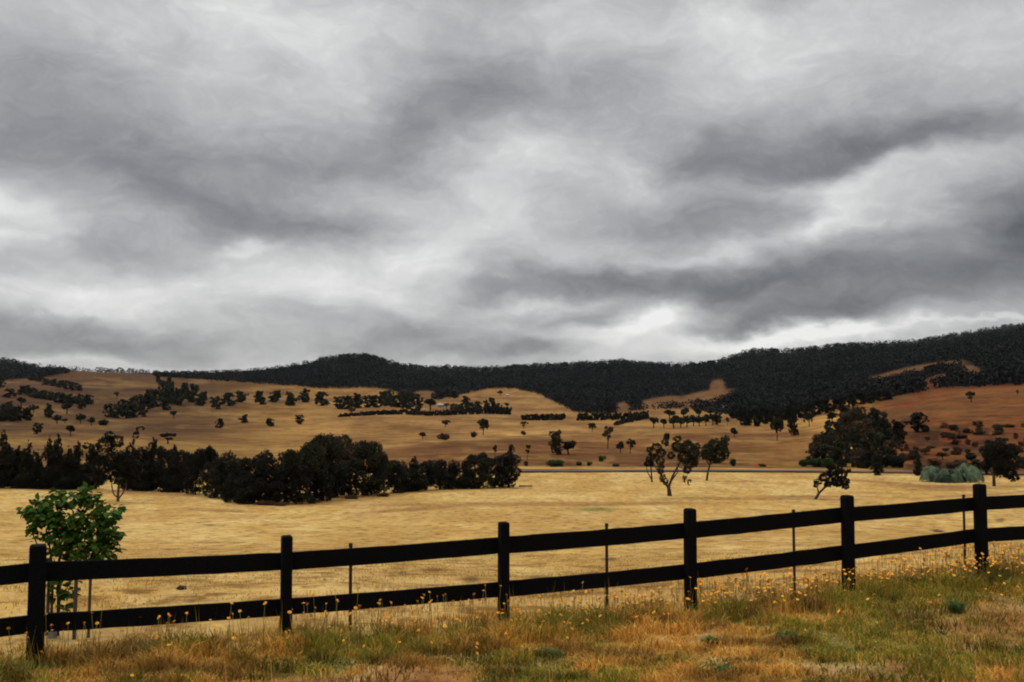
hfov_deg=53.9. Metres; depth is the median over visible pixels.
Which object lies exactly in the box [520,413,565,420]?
hedge
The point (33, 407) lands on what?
hillside tree
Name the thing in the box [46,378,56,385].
thicket tree
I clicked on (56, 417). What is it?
hillside tree
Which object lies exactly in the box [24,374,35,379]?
thicket tree
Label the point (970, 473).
weeping shrub
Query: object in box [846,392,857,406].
forest edge tree
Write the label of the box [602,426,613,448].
valley tree
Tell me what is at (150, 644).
weed
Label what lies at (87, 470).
conifer
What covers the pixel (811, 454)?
thicket tree
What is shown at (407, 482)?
bushy tree
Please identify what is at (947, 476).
weeping shrub
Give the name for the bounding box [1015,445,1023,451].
hill scrub
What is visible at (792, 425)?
forest edge tree
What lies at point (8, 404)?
thicket tree
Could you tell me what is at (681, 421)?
forest edge tree
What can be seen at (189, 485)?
bushy tree
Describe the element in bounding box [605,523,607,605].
steel picket
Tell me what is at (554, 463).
roadside bush
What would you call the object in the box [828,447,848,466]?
thicket tree
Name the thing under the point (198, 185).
sky
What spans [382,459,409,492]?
bushy tree
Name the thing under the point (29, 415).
thicket tree
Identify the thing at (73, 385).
thicket tree
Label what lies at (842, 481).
leaning tree
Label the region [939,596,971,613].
weed
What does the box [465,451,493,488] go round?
bushy tree
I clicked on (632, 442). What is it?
valley tree
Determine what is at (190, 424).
hills
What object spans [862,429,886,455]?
thicket tree
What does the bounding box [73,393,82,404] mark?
thicket tree
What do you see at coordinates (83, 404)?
hillside tree
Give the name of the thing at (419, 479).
conifer
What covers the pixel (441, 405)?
farmhouse
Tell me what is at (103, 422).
hillside tree
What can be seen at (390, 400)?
valley tree
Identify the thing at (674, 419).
forest edge tree
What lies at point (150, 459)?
conifer
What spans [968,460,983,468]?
hill scrub
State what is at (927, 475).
weeping shrub
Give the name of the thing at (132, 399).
thicket tree
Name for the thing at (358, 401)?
valley tree
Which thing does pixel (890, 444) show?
thicket tree
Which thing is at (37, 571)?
timber fence
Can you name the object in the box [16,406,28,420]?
thicket tree
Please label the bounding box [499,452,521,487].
bushy tree
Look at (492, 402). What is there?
valley tree
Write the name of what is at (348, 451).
eucalypt
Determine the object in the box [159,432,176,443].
umbrella tree
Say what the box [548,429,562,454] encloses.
valley tree
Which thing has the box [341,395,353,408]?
valley tree
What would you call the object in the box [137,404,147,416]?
thicket tree
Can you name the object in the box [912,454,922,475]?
red hill tree
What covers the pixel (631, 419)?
hedge
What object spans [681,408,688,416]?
forest edge tree
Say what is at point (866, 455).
red hill tree
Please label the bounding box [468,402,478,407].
valley tree
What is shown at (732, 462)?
roadside bush
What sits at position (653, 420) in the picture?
forest edge tree
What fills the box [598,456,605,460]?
roadside bush
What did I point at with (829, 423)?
thicket tree
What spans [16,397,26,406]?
hillside tree
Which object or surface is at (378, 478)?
bushy tree
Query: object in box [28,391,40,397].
thicket tree
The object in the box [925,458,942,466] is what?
hill scrub
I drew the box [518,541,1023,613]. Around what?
daisy mass
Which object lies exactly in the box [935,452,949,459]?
hill scrub
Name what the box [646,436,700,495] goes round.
paddock tree
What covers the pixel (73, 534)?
broadleaf shrub
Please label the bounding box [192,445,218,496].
bushy tree
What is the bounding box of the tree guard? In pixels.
[48,631,56,638]
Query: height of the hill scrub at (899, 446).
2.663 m
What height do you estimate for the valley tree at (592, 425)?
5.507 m
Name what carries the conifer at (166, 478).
on the ground at (557, 501)
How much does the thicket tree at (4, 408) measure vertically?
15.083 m
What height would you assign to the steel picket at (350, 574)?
1.152 m
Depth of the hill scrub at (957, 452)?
336.94 m
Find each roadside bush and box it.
[545,459,564,466]
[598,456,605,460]
[729,459,735,465]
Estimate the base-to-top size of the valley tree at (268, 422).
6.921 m
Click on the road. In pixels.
(724, 470)
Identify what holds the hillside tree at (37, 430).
on the hills
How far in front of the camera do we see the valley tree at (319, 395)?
1275.06 m
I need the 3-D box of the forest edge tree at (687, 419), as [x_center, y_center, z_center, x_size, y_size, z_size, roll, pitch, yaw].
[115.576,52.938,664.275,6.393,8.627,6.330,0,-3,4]
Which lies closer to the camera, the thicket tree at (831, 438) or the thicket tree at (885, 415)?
the thicket tree at (831, 438)
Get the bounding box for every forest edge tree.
[649,417,658,427]
[660,419,666,427]
[663,410,675,419]
[668,415,679,427]
[677,417,684,427]
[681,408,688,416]
[683,415,690,426]
[688,415,695,425]
[693,407,702,415]
[695,415,704,425]
[701,414,709,425]
[704,406,714,414]
[709,414,717,424]
[714,412,721,424]
[726,404,737,417]
[730,428,737,436]
[734,405,746,421]
[737,407,752,425]
[753,406,762,425]
[759,405,771,423]
[767,404,782,422]
[770,418,783,439]
[778,404,785,419]
[783,405,798,420]
[787,409,798,434]
[796,402,804,417]
[802,413,814,425]
[803,401,816,415]
[811,397,823,414]
[819,398,831,413]
[826,411,837,420]
[827,397,841,411]
[838,394,851,407]
[838,407,854,411]
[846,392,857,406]
[854,391,867,404]
[864,391,877,402]
[876,389,885,400]
[883,389,897,399]
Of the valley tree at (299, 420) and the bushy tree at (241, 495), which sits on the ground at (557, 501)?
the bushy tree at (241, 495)
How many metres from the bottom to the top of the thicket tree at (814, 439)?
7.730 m
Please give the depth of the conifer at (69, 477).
172.65 m
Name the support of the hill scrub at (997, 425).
on the hills
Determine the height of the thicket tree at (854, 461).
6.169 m
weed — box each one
[10,658,59,673]
[119,639,157,652]
[295,663,323,670]
[534,647,566,657]
[699,633,724,645]
[699,660,738,672]
[775,629,798,639]
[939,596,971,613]
[982,572,1022,583]
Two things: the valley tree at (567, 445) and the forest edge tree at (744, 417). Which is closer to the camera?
the valley tree at (567, 445)
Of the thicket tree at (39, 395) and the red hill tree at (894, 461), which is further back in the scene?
the thicket tree at (39, 395)
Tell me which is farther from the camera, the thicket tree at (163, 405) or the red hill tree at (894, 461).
the thicket tree at (163, 405)
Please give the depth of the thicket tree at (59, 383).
1514.60 m
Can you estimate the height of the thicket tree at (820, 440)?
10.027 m
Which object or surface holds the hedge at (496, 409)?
on the hills
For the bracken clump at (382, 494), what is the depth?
150.87 m
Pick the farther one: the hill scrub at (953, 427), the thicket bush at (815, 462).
the hill scrub at (953, 427)
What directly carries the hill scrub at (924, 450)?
on the hills
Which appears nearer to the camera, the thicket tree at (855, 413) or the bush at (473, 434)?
the thicket tree at (855, 413)
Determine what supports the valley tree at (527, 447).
on the hills
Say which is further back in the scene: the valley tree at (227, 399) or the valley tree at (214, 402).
the valley tree at (227, 399)
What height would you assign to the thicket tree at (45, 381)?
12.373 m
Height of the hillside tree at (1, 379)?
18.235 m
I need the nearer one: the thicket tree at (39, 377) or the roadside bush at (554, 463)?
the roadside bush at (554, 463)
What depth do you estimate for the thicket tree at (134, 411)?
922.60 m
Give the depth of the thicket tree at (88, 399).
1153.07 m
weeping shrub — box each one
[919,466,941,481]
[934,469,965,482]
[955,463,984,482]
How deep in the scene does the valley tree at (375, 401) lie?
1244.10 m
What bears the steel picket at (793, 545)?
on the ground at (557, 501)
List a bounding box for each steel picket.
[348,543,352,629]
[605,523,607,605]
[792,509,795,590]
[962,494,966,567]
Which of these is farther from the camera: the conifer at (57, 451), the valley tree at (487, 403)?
the valley tree at (487, 403)
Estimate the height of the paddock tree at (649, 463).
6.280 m
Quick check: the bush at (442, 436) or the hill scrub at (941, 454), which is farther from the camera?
the bush at (442, 436)
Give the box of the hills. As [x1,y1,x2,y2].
[0,325,1023,475]
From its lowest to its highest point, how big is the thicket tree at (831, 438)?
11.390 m
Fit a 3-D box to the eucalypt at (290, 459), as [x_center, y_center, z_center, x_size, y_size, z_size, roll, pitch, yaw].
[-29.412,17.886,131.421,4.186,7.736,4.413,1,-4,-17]
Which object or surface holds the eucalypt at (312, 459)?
on the ground at (557, 501)
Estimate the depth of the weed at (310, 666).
10.13 m
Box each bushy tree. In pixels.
[115,447,137,489]
[125,447,150,490]
[150,445,172,490]
[169,449,193,492]
[182,453,205,493]
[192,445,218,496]
[200,461,219,497]
[207,456,232,498]
[221,450,236,476]
[222,458,250,502]
[232,471,265,503]
[236,453,267,503]
[249,449,279,501]
[260,466,293,504]
[274,463,315,503]
[304,460,334,500]
[324,457,350,497]
[340,458,368,495]
[359,466,386,495]
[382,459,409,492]
[397,460,416,490]
[419,459,438,489]
[431,459,450,489]
[443,459,461,489]
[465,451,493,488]
[485,455,508,487]
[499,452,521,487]
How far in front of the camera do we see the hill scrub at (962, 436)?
387.57 m
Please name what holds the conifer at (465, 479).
on the ground at (557, 501)
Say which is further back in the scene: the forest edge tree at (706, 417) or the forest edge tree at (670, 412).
the forest edge tree at (670, 412)
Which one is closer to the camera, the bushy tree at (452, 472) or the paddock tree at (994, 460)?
the bushy tree at (452, 472)
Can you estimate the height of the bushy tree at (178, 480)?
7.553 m
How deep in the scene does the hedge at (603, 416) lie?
886.43 m
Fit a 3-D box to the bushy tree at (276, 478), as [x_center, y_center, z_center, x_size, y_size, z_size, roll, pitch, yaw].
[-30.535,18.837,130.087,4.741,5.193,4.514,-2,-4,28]
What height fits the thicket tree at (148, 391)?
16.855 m
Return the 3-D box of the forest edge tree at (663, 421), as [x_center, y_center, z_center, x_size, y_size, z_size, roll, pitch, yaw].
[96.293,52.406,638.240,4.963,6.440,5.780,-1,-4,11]
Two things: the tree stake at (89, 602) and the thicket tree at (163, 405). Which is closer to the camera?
the tree stake at (89, 602)
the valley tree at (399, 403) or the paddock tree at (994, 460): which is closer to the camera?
the paddock tree at (994, 460)
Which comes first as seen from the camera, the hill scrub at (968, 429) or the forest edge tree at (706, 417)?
the hill scrub at (968, 429)
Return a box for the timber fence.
[0,483,1023,661]
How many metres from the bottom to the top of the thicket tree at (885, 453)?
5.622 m
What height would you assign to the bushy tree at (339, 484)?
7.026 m
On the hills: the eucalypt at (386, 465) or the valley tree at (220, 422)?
the valley tree at (220, 422)
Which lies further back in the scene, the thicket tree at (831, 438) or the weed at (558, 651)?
the thicket tree at (831, 438)
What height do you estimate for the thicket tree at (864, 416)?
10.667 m
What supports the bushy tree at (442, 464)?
on the ground at (557, 501)
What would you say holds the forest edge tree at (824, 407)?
on the hills
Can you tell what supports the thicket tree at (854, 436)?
on the hills
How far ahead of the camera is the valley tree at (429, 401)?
1180.12 m
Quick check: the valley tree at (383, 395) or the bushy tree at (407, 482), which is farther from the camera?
the valley tree at (383, 395)
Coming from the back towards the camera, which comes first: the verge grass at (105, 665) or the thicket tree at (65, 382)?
the thicket tree at (65, 382)
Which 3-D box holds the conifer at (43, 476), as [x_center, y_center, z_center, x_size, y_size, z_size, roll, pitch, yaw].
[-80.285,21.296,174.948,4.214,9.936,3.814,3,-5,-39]
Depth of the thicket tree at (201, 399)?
1193.83 m
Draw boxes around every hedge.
[337,406,511,416]
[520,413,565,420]
[576,410,648,420]
[613,413,648,425]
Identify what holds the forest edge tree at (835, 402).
on the hills
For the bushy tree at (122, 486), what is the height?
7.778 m
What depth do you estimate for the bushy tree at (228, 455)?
148.02 m
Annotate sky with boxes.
[0,0,1023,372]
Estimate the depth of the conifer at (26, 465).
176.55 m
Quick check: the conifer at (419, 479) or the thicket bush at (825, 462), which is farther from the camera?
the thicket bush at (825, 462)
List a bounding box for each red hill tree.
[856,450,874,467]
[870,453,884,475]
[883,455,905,467]
[890,419,907,443]
[906,412,929,431]
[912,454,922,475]
[965,391,974,401]
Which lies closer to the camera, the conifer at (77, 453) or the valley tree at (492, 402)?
the conifer at (77, 453)
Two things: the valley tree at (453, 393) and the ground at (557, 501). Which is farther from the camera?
the valley tree at (453, 393)
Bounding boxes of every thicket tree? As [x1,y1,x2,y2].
[0,403,11,420]
[2,405,20,420]
[5,400,13,411]
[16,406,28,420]
[17,386,24,393]
[22,384,32,394]
[23,408,33,420]
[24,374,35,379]
[25,387,37,396]
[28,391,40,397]
[35,374,44,381]
[35,390,46,398]
[41,378,49,384]
[42,391,50,399]
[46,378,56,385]
[48,391,56,400]
[52,392,61,402]
[55,380,63,386]
[58,392,69,402]
[62,380,70,388]
[63,393,72,402]
[69,382,78,389]
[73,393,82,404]
[76,384,82,390]
[84,394,93,403]
[102,403,115,416]
[110,404,125,417]
[117,399,128,407]
[122,404,131,417]
[125,396,136,409]
[128,403,141,417]
[134,394,146,408]
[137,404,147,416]
[142,394,155,408]
[144,389,156,398]
[149,389,164,406]
[155,375,161,382]
[157,380,165,390]
[158,388,171,403]
[160,398,171,409]
[164,375,171,384]
[164,381,174,396]
[167,384,177,402]
[172,387,185,404]
[179,382,187,396]
[185,383,199,401]
[194,391,208,405]
[805,448,820,460]
[807,433,827,459]
[808,433,820,445]
[819,430,844,462]
[824,420,840,442]
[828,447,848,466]
[834,411,852,429]
[841,427,865,462]
[847,408,862,426]
[849,448,866,466]
[850,418,875,449]
[854,406,866,414]
[857,413,877,433]
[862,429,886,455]
[868,407,880,429]
[874,426,893,448]
[874,449,892,466]
[878,417,893,440]
[880,411,887,420]
[883,439,897,455]
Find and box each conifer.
[0,430,16,487]
[4,445,24,488]
[13,440,35,488]
[23,449,49,488]
[37,436,55,488]
[46,433,64,487]
[50,446,82,489]
[71,441,84,484]
[76,446,105,488]
[131,437,162,490]
[159,444,184,492]
[407,456,428,491]
[452,459,478,488]
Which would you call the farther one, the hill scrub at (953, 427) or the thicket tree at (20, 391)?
the thicket tree at (20, 391)
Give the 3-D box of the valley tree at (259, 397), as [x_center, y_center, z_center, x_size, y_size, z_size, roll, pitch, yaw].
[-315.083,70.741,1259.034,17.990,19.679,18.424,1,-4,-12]
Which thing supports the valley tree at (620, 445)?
on the hills
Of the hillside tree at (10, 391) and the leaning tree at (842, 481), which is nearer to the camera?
the leaning tree at (842, 481)
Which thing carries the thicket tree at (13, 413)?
on the hills
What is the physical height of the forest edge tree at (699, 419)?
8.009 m
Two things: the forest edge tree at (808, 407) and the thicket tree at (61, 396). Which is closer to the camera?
the forest edge tree at (808, 407)
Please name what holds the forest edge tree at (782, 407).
on the hills
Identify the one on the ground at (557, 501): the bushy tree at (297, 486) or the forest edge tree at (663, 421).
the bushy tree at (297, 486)
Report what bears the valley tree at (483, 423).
on the hills
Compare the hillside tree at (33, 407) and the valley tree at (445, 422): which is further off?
the hillside tree at (33, 407)
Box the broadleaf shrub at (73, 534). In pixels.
[16,481,127,635]
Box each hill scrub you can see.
[895,442,902,448]
[895,454,906,459]
[911,454,923,459]
[919,449,929,454]
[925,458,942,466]
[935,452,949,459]
[939,422,949,427]
[945,462,965,468]
[946,424,958,429]
[948,432,957,438]
[950,450,961,454]
[952,446,962,450]
[953,460,967,462]
[955,434,967,437]
[962,428,973,432]
[965,453,976,459]
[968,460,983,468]
[971,429,985,433]
[971,441,978,445]
[972,421,983,426]
[992,424,1003,428]
[992,430,1002,434]
[1004,424,1015,426]
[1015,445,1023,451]
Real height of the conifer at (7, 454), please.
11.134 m
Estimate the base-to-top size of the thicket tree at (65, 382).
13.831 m
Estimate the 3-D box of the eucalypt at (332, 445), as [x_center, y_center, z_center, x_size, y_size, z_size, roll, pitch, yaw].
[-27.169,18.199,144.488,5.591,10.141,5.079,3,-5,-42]
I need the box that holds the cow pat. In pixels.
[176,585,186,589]
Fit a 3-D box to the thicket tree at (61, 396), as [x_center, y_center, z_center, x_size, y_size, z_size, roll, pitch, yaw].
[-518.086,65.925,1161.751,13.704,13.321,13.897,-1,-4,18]
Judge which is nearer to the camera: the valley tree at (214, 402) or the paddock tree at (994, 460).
the paddock tree at (994, 460)
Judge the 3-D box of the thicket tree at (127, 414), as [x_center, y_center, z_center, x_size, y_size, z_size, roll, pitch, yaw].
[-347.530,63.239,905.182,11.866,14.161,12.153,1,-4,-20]
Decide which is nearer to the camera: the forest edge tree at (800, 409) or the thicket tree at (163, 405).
the forest edge tree at (800, 409)
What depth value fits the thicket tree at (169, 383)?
1250.55 m
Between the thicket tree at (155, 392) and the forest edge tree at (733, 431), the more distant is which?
the thicket tree at (155, 392)
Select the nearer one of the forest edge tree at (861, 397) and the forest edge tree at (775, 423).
the forest edge tree at (775, 423)
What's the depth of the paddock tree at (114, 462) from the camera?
136.91 m
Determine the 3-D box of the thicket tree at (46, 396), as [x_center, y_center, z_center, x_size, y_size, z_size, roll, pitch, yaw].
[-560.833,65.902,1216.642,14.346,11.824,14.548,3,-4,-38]
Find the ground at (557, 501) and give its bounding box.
[0,471,1023,681]
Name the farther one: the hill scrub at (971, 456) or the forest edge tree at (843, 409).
the forest edge tree at (843, 409)
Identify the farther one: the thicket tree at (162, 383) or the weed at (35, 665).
the thicket tree at (162, 383)
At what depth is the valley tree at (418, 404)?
1146.46 m
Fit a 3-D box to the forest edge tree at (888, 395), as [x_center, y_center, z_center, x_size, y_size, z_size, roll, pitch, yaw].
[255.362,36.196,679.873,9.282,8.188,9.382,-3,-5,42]
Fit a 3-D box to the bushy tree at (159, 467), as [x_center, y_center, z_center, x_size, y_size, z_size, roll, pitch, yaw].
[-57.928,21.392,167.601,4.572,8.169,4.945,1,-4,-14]
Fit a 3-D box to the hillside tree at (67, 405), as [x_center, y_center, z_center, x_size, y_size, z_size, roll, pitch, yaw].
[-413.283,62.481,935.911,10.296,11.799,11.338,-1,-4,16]
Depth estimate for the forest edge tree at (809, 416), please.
565.86 m
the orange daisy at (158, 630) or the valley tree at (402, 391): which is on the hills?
the valley tree at (402, 391)
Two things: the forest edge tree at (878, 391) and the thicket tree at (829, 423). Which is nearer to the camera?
the thicket tree at (829, 423)
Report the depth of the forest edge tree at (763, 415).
678.97 m
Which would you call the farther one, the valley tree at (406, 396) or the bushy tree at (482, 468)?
the valley tree at (406, 396)
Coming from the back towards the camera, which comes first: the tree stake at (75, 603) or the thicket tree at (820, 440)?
the thicket tree at (820, 440)
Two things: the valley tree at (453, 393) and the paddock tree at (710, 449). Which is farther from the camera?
the valley tree at (453, 393)
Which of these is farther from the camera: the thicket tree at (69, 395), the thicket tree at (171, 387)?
the thicket tree at (171, 387)
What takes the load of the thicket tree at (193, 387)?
on the hills
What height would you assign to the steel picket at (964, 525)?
1.299 m
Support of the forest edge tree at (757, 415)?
on the hills
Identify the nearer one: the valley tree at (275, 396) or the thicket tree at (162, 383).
the valley tree at (275, 396)
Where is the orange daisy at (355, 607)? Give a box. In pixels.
[354,606,356,648]
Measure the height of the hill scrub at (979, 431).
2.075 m
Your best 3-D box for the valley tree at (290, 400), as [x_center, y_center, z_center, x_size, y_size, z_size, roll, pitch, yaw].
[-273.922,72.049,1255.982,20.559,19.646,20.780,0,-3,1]
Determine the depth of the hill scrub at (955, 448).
346.24 m
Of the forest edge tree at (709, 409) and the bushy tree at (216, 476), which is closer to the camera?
the bushy tree at (216, 476)
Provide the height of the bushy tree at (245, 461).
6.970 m
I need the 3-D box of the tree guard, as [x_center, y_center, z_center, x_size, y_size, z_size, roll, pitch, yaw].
[-5.394,3.375,11.817,0.098,0.260,0.098,0,-3,0]
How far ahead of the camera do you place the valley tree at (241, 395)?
1308.13 m
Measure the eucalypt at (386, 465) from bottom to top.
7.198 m
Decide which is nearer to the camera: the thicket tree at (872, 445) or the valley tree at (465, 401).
the thicket tree at (872, 445)
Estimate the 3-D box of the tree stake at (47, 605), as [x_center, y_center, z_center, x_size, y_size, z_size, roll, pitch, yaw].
[-5.527,3.218,11.977,0.047,0.861,0.038,0,-3,0]
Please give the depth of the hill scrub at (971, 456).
320.51 m
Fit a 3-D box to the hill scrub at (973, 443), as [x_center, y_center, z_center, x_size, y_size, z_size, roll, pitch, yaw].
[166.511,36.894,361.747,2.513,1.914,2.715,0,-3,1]
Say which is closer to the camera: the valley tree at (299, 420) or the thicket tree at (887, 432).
the thicket tree at (887, 432)
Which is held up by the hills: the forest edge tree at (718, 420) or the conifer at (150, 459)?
the forest edge tree at (718, 420)
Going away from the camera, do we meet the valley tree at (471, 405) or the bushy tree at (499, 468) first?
the bushy tree at (499, 468)
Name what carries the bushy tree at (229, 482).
on the ground at (557, 501)
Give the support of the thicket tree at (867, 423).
on the hills
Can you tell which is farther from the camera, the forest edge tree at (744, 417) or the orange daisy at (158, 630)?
the forest edge tree at (744, 417)
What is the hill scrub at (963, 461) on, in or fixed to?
on the hills
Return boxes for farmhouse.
[437,403,444,407]
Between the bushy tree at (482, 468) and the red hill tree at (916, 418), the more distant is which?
the red hill tree at (916, 418)
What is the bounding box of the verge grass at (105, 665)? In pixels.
[0,547,1023,681]
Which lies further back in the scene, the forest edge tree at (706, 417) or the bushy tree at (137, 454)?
the forest edge tree at (706, 417)
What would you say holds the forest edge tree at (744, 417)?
on the hills
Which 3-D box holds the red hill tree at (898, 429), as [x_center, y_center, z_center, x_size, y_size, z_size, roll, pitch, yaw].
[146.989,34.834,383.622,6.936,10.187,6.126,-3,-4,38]
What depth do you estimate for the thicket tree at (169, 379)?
1519.14 m
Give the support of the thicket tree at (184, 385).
on the hills
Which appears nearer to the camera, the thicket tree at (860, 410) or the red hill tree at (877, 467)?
the red hill tree at (877, 467)
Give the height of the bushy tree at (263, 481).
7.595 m
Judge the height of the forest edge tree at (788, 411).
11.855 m
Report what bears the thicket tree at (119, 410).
on the hills
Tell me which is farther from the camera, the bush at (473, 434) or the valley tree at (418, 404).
the valley tree at (418, 404)
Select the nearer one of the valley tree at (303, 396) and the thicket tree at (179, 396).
the thicket tree at (179, 396)
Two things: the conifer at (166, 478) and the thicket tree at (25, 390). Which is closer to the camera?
the conifer at (166, 478)
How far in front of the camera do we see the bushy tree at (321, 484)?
138.20 m
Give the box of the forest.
[0,323,1023,416]
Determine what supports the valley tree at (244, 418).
on the hills
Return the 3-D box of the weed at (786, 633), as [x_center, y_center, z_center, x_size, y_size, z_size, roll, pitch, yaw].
[3.143,3.365,11.537,0.373,0.124,0.343,0,-3,0]
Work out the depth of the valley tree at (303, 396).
1371.92 m
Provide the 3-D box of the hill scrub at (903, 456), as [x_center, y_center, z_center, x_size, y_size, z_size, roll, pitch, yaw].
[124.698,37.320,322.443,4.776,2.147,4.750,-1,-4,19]
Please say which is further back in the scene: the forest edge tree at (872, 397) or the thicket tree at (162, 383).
the thicket tree at (162, 383)
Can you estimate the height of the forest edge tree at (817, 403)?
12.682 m
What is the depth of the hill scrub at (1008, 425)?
416.85 m
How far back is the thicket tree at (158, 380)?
1855.55 m
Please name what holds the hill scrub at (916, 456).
on the hills
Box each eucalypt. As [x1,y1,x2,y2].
[270,449,303,502]
[299,441,326,500]
[308,433,343,476]
[325,433,368,494]
[352,440,383,494]
[378,451,392,492]
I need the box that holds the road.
[461,469,1023,473]
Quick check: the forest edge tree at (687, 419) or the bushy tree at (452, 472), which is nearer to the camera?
the bushy tree at (452, 472)
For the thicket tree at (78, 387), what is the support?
on the hills
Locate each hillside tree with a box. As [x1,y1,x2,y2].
[0,376,5,386]
[1,388,17,397]
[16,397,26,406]
[29,405,39,412]
[32,423,42,433]
[43,403,54,417]
[52,414,61,423]
[61,402,73,413]
[66,425,74,435]
[76,413,85,423]
[77,398,86,408]
[87,417,94,424]
[98,419,108,424]
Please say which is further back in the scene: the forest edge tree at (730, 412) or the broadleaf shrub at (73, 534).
the forest edge tree at (730, 412)
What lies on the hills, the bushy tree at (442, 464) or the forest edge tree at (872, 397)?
the forest edge tree at (872, 397)
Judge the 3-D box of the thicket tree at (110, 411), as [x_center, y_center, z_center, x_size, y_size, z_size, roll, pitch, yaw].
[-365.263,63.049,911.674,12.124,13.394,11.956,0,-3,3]
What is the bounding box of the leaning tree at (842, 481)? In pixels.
[813,464,851,498]
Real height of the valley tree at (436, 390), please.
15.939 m
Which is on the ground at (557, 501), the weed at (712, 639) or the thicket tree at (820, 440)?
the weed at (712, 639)
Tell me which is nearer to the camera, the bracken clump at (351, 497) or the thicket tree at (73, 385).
the bracken clump at (351, 497)
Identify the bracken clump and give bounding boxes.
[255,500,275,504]
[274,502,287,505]
[344,495,358,498]
[377,493,389,496]
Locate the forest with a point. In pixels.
(1006, 362)
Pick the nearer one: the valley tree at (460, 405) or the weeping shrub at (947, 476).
the weeping shrub at (947, 476)
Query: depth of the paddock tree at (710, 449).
206.47 m
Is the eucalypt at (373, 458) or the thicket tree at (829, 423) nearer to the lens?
the eucalypt at (373, 458)
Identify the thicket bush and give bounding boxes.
[798,458,809,466]
[810,458,822,466]
[821,457,833,467]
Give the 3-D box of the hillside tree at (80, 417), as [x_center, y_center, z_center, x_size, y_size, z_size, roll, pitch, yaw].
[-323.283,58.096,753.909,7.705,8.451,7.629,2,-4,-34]
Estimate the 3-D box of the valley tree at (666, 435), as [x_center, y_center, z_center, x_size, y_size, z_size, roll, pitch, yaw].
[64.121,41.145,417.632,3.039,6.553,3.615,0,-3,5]
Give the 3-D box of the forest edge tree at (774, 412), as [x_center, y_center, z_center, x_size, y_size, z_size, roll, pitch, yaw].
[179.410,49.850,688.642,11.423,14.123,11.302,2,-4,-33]
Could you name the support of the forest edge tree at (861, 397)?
on the hills
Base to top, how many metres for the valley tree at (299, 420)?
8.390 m
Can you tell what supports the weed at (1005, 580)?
on the ground at (557, 501)
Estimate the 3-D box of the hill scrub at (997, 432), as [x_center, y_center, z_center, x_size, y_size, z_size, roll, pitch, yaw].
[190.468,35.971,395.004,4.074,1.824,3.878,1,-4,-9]
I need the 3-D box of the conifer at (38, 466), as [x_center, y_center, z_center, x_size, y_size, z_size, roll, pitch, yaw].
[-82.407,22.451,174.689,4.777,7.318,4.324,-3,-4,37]
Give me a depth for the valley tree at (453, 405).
1139.86 m
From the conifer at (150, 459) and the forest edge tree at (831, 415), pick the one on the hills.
the forest edge tree at (831, 415)
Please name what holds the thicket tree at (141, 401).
on the hills
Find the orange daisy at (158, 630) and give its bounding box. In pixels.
[157,615,159,651]
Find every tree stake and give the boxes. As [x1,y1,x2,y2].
[45,581,49,635]
[72,580,77,639]
[87,579,91,637]
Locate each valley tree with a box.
[209,396,222,408]
[215,418,223,427]
[221,392,236,405]
[234,390,248,401]
[237,414,247,422]
[253,390,266,404]
[265,418,273,425]
[268,390,281,401]
[284,391,300,405]
[295,414,304,423]
[298,388,309,401]
[314,391,330,405]
[333,396,346,408]
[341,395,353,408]
[352,393,363,407]
[360,395,374,406]
[370,395,384,406]
[377,390,391,405]
[384,395,397,406]
[392,394,405,406]
[396,389,407,397]
[400,392,414,408]
[408,394,423,410]
[424,399,436,409]
[430,389,441,397]
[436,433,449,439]
[442,420,450,426]
[449,389,458,397]
[449,403,458,409]
[454,403,464,409]
[462,396,470,408]
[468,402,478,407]
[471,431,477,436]
[477,418,488,434]
[483,400,490,406]
[487,397,498,412]
[507,444,514,456]
[525,445,530,459]
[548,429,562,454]
[561,440,575,454]
[588,423,596,431]
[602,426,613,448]
[616,441,623,452]
[626,438,635,452]
[663,432,669,446]
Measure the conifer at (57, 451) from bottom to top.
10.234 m
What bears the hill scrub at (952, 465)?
on the hills
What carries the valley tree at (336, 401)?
on the hills
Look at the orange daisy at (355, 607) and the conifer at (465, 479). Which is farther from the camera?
the conifer at (465, 479)
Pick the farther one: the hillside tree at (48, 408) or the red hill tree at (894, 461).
the hillside tree at (48, 408)
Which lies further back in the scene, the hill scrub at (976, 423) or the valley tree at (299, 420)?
the valley tree at (299, 420)
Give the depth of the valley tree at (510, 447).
333.83 m
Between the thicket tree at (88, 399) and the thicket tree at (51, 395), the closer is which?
the thicket tree at (88, 399)
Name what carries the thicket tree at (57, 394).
on the hills
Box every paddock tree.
[82,426,144,501]
[644,452,657,481]
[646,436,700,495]
[700,435,729,479]
[978,439,1021,485]
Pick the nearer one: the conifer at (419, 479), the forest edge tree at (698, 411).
the conifer at (419, 479)
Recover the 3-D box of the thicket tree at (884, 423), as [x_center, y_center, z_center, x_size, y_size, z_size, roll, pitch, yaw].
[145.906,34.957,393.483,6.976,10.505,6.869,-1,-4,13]
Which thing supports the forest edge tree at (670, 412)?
on the hills
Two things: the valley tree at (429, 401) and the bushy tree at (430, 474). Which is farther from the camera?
the valley tree at (429, 401)
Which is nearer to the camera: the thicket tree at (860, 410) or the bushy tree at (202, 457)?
the bushy tree at (202, 457)
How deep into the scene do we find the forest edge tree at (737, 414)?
750.09 m
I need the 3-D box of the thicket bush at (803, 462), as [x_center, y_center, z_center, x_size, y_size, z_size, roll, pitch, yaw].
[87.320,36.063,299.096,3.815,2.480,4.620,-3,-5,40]
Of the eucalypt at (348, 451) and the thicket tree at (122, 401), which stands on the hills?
the thicket tree at (122, 401)

